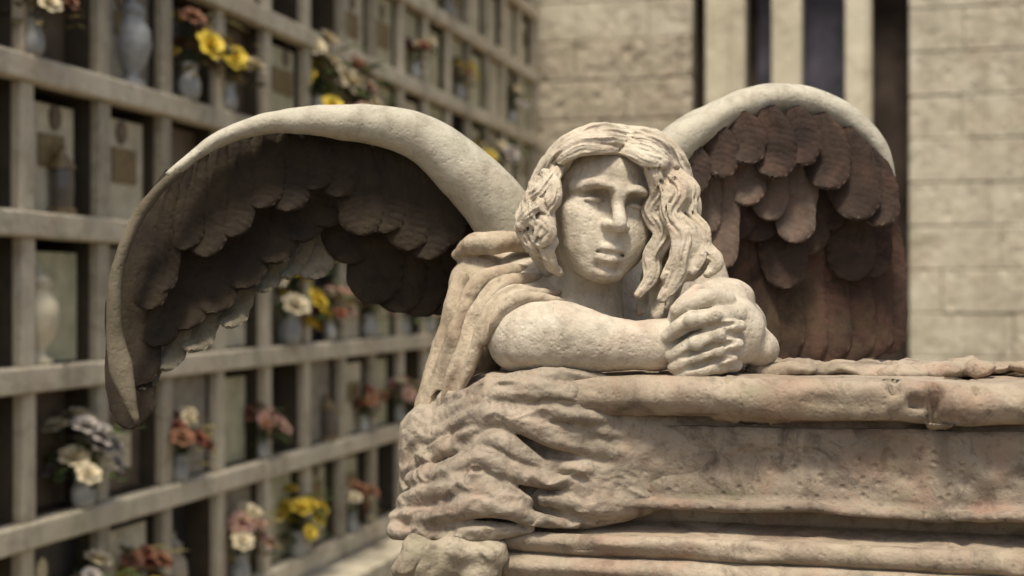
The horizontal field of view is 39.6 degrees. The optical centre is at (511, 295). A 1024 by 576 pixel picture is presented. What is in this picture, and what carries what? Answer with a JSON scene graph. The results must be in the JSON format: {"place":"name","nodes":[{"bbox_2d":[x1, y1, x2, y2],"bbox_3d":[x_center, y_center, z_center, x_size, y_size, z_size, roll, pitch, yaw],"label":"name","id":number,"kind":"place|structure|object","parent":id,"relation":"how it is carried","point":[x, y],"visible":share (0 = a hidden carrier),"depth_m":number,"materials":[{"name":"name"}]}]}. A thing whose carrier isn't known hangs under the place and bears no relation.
{"place":"outdoors","nodes":[
{"label":"outdoors","id":0,"kind":"place"},
{"label":"ground","id":1,"kind":"structure","parent":0,"visible":0},
{"bbox_2d":[0,0,538,575],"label":"niche wall","id":2,"kind":"structure","parent":1,"relation":"on","point":[126,144],"depth_m":7.51,"materials":[{"name":"stone"}]},
{"bbox_2d":[1,0,85,56],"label":"flower bouquet","id":3,"kind":"object","parent":2,"relation":"in","point":[34,41],"visible":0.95,"depth_m":5.92,"materials":[{"name":"grey plant"}]},
{"bbox_2d":[35,264,60,364],"bbox_3d":[-2.030,0.077,6.086,0.187,0.432,0.187,0,0,0],"label":"stone urn","id":4,"kind":"object","parent":2,"relation":"in","point":[47,317],"visible":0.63,"depth_m":6.04,"materials":[{"name":"beige stone"}]},
{"bbox_2d":[48,144,76,214],"bbox_3d":[-1.983,-0.514,6.266,0.122,0.314,0.122,0,0,-22],"label":"grave lantern","id":5,"kind":"object","parent":2,"relation":"in","point":[62,166],"visible":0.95,"depth_m":6.22,"materials":[{"name":"gold metal"}]},
{"bbox_2d":[40,407,144,508],"bbox_3d":[-1.924,0.722,6.358,0.494,0.444,0.339,0,0,19],"label":"flower bouquet","id":6,"kind":"object","parent":2,"relation":"in","point":[98,438],"visible":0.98,"depth_m":6.30,"materials":[{"name":"grey plant"}]},
{"bbox_2d":[55,549,141,575],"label":"flower bouquet","id":7,"kind":"object","parent":2,"relation":"in","point":[98,556],"visible":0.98,"depth_m":6.40,"materials":[{"name":"beige plant"}]},
{"bbox_2d":[117,0,151,86],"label":"stone urn","id":8,"kind":"object","parent":2,"relation":"in","point":[134,43],"visible":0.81,"depth_m":6.79,"materials":[{"name":"grey stone"}]},
{"bbox_2d":[116,544,186,575],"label":"flower bouquet","id":9,"kind":"object","parent":2,"relation":"in","point":[144,558],"visible":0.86,"depth_m":6.77,"materials":[{"name":"red plant"}]},
{"bbox_2d":[172,532,187,575],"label":"stone urn","id":10,"kind":"object","parent":2,"relation":"in","point":[180,568],"visible":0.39,"depth_m":7.19,"materials":[{"name":"grey stone"}]},
{"bbox_2d":[169,406,220,482],"bbox_3d":[-1.690,0.752,7.218,0.394,0.384,0.294,0,0,27],"label":"flower bouquet","id":11,"kind":"object","parent":2,"relation":"in","point":[181,433],"visible":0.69,"depth_m":7.18,"materials":[{"name":"pink plant"}]},
{"bbox_2d":[172,7,247,100],"bbox_3d":[-1.654,-1.243,7.319,0.553,0.473,0.343,0,0,17],"label":"flower bouquet","id":12,"kind":"object","parent":2,"relation":"in","point":[214,46],"visible":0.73,"depth_m":7.27,"materials":[{"name":"yellow plant"}]},
{"bbox_2d":[201,37,270,111],"bbox_3d":[-1.560,-1.219,7.767,0.442,0.425,0.338,0,0,29],"label":"flower bouquet","id":13,"kind":"object","parent":2,"relation":"in","point":[241,62],"visible":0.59,"depth_m":7.71,"materials":[{"name":"yellow plant"}]},
{"bbox_2d":[226,501,284,575],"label":"flower bouquet","id":14,"kind":"object","parent":2,"relation":"in","point":[240,526],"visible":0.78,"depth_m":7.85,"materials":[{"name":"pink plant"}]},
{"bbox_2d":[243,401,291,459],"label":"flower bouquet","id":15,"kind":"object","parent":2,"relation":"in","point":[264,416],"visible":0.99,"depth_m":8.18,"materials":[{"name":"pink plant"}]},
{"bbox_2d":[274,483,334,557],"bbox_3d":[-1.315,1.372,8.678,0.507,0.444,0.316,0,0,0],"label":"flower bouquet","id":16,"kind":"object","parent":2,"relation":"in","point":[303,506],"visible":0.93,"depth_m":8.64,"materials":[{"name":"yellow plant"}]},
{"bbox_2d":[271,260,354,344],"bbox_3d":[-1.298,0.001,8.549,0.774,0.586,0.467,0,0,0],"label":"flower bouquet","id":17,"kind":"object","parent":2,"relation":"in","point":[294,306],"visible":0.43,"depth_m":8.51,"materials":[{"name":"yellow plant"}]},
{"bbox_2d":[320,392,336,441],"bbox_3d":[-1.205,0.786,9.274,0.122,0.314,0.122,0,0,-22],"label":"grave lantern","id":18,"kind":"object","parent":2,"relation":"in","point":[328,408],"visible":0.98,"depth_m":9.23,"materials":[{"name":"gold metal"}]},
{"bbox_2d":[311,283,361,341],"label":"flower bouquet","id":19,"kind":"object","parent":2,"relation":"in","point":[329,332],"visible":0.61,"depth_m":9.15,"materials":[{"name":"yellow petal"},{"name":"pink petal"},{"name":"leaf"}]},
{"bbox_2d":[307,29,380,105],"bbox_3d":[-1.255,-1.354,8.977,0.730,0.694,0.502,0,0,-29],"label":"flower bouquet","id":20,"kind":"object","parent":2,"relation":"in","point":[324,71],"visible":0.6,"depth_m":8.98,"materials":[{"name":"white plant"}]},
{"bbox_2d":[317,56,399,106],"bbox_3d":[-1.080,-1.313,9.517,0.730,0.613,0.438,0,0,16],"label":"flower bouquet","id":21,"kind":"object","parent":2,"relation":"in","point":[359,63],"visible":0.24,"depth_m":9.48,"materials":[{"name":"green plant"}]},
{"bbox_2d":[346,480,381,533],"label":"flower bouquet","id":22,"kind":"object","parent":2,"relation":"in","point":[355,497],"visible":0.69,"depth_m":9.54,"materials":[{"name":"pink plant"}]},
{"bbox_2d":[351,384,392,432],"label":"flower bouquet","id":23,"kind":"object","parent":2,"relation":"in","point":[372,399],"visible":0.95,"depth_m":9.77,"materials":[{"name":"red plant"}]},
{"bbox_2d":[356,298,406,337],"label":"flower bouquet","id":24,"kind":"object","parent":2,"relation":"in","point":[369,327],"visible":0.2,"depth_m":9.86,"materials":[{"name":"grey plant"}]},
{"bbox_2d":[385,375,421,423],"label":"flower bouquet","id":25,"kind":"object","parent":2,"relation":"in","point":[409,392],"visible":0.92,"depth_m":10.49,"materials":[{"name":"pink plant"}]},
{"bbox_2d":[389,313,434,334],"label":"flower bouquet","id":26,"kind":"object","parent":2,"relation":"in","point":[406,327],"visible":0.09,"depth_m":10.58,"materials":[{"name":"grey plant"}]},
{"bbox_2d":[405,34,446,79],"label":"flower bouquet","id":27,"kind":"object","parent":2,"relation":"in","point":[416,67],"visible":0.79,"depth_m":10.86,"materials":[{"name":"pink plant"}]},
{"bbox_2d":[425,314,440,332],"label":"flower bouquet","id":28,"kind":"object","parent":2,"relation":"in","point":[430,326],"visible":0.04,"depth_m":11.16,"materials":[{"name":"grey plant"}]},
{"bbox_2d":[438,0,468,15],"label":"flower bouquet","id":29,"kind":"object","parent":2,"relation":"in","point":[447,7],"visible":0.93,"depth_m":11.66,"materials":[{"name":"grey plant"}]},
{"bbox_2d":[451,57,481,99],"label":"flower bouquet","id":30,"kind":"object","parent":2,"relation":"in","point":[460,91],"visible":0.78,"depth_m":12.00,"materials":[{"name":"yellow plant"}]},
{"bbox_2d":[474,137,507,162],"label":"flower bouquet","id":31,"kind":"object","parent":2,"relation":"in","point":[493,155],"visible":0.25,"depth_m":12.60,"materials":[{"name":"yellow plant"}]},
{"bbox_2d":[490,140,529,173],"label":"flower bouquet","id":32,"kind":"object","parent":2,"relation":"in","point":[512,154],"visible":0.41,"depth_m":13.15,"materials":[{"name":"pink plant"}]},
{"bbox_2d":[506,84,531,124],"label":"flower bouquet","id":33,"kind":"object","parent":2,"relation":"in","point":[511,115],"visible":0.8,"depth_m":13.70,"materials":[{"name":"beige plant"}]},
{"bbox_2d":[313,538,402,575],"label":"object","id":34,"kind":"structure","parent":1,"relation":"on","point":[379,559],"depth_m":9.24,"materials":[{"name":"stone"}]},
{"bbox_2d":[104,83,907,575],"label":"angel statue","id":35,"kind":"object","parent":1,"relation":"on","point":[756,225],"visible":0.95,"depth_m":2.65,"materials":[{"name":"stone"}]},
{"bbox_2d":[481,355,1023,575],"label":"stone tomb","id":36,"kind":"object","parent":1,"relation":"on","point":[872,467],"visible":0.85,"depth_m":2.31,"materials":[{"name":"stone"}]},
{"bbox_2d":[535,0,1023,362],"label":"mausoleum","id":37,"kind":"structure","parent":1,"relation":"on","point":[932,91],"depth_m":13.90,"materials":[{"name":"stone"}]},
{"bbox_2d":[758,0,844,99],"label":"window","id":38,"kind":"structure","parent":37,"relation":"in","point":[824,20],"depth_m":14.67,"materials":[{"name":"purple glass"}]}
]}

